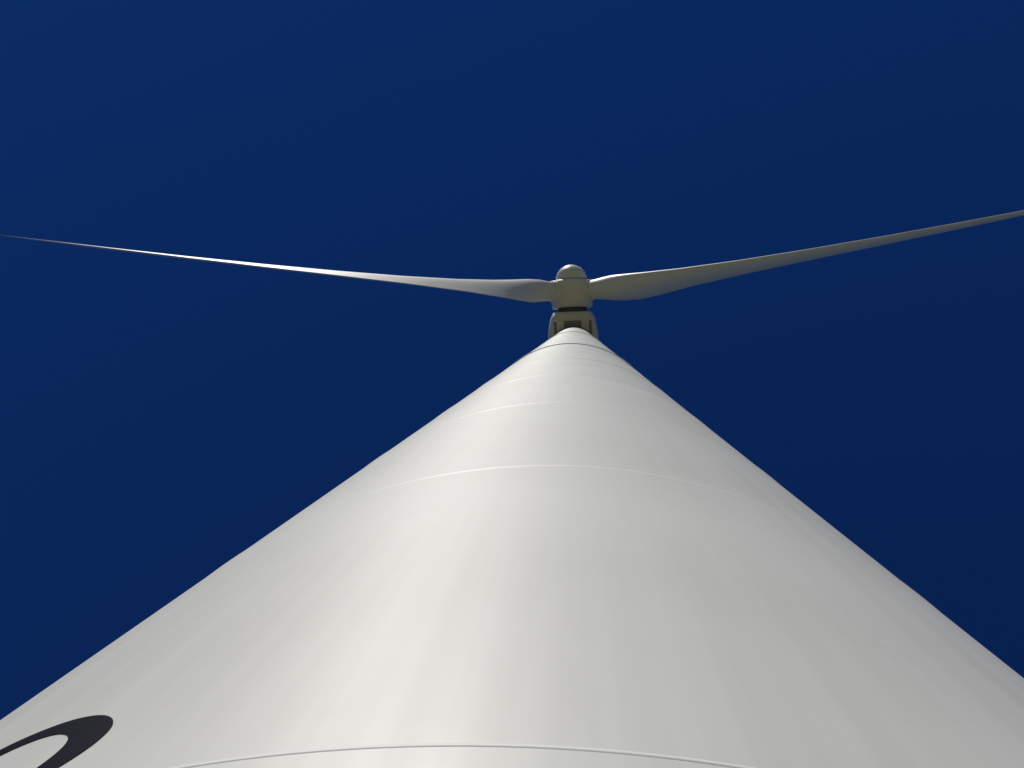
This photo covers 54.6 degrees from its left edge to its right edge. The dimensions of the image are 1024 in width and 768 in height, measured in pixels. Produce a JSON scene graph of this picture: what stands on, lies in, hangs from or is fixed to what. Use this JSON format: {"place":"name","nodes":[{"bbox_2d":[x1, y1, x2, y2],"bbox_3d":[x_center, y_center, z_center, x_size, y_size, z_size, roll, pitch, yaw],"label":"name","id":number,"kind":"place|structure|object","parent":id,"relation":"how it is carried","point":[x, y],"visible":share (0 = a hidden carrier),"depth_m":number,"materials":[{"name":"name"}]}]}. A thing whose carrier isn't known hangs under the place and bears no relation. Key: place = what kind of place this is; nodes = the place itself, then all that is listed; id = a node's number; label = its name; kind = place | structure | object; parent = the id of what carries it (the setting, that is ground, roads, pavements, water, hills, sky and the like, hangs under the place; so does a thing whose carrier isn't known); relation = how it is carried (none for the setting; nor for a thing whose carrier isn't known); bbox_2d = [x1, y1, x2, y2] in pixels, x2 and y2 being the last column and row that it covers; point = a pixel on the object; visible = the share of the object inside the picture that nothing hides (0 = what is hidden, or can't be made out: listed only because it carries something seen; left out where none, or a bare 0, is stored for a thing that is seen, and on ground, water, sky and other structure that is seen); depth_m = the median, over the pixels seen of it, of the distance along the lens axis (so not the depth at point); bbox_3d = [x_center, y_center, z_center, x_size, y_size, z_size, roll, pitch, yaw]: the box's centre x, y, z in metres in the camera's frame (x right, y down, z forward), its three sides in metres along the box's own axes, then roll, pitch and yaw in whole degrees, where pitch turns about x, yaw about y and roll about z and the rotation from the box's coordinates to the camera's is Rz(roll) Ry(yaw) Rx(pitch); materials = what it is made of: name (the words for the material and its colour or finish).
{"place":"outdoors","nodes":[
{"label":"outdoors","id":0,"kind":"place"},
{"bbox_2d":[0,0,1023,719],"label":"sky","id":1,"kind":"structure","parent":0,"point":[161,417],"materials":[{"name":"blue"}]},
{"label":"gravel pad","id":2,"kind":"object","parent":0,"visible":0},
{"bbox_2d":[0,210,1023,767],"bbox_3d":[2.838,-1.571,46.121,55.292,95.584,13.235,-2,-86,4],"label":"wind turbine","id":3,"kind":"object","parent":2,"relation":"on","point":[572,542],"visible":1,"depth_m":1.86,"materials":[{"name":"paint"}]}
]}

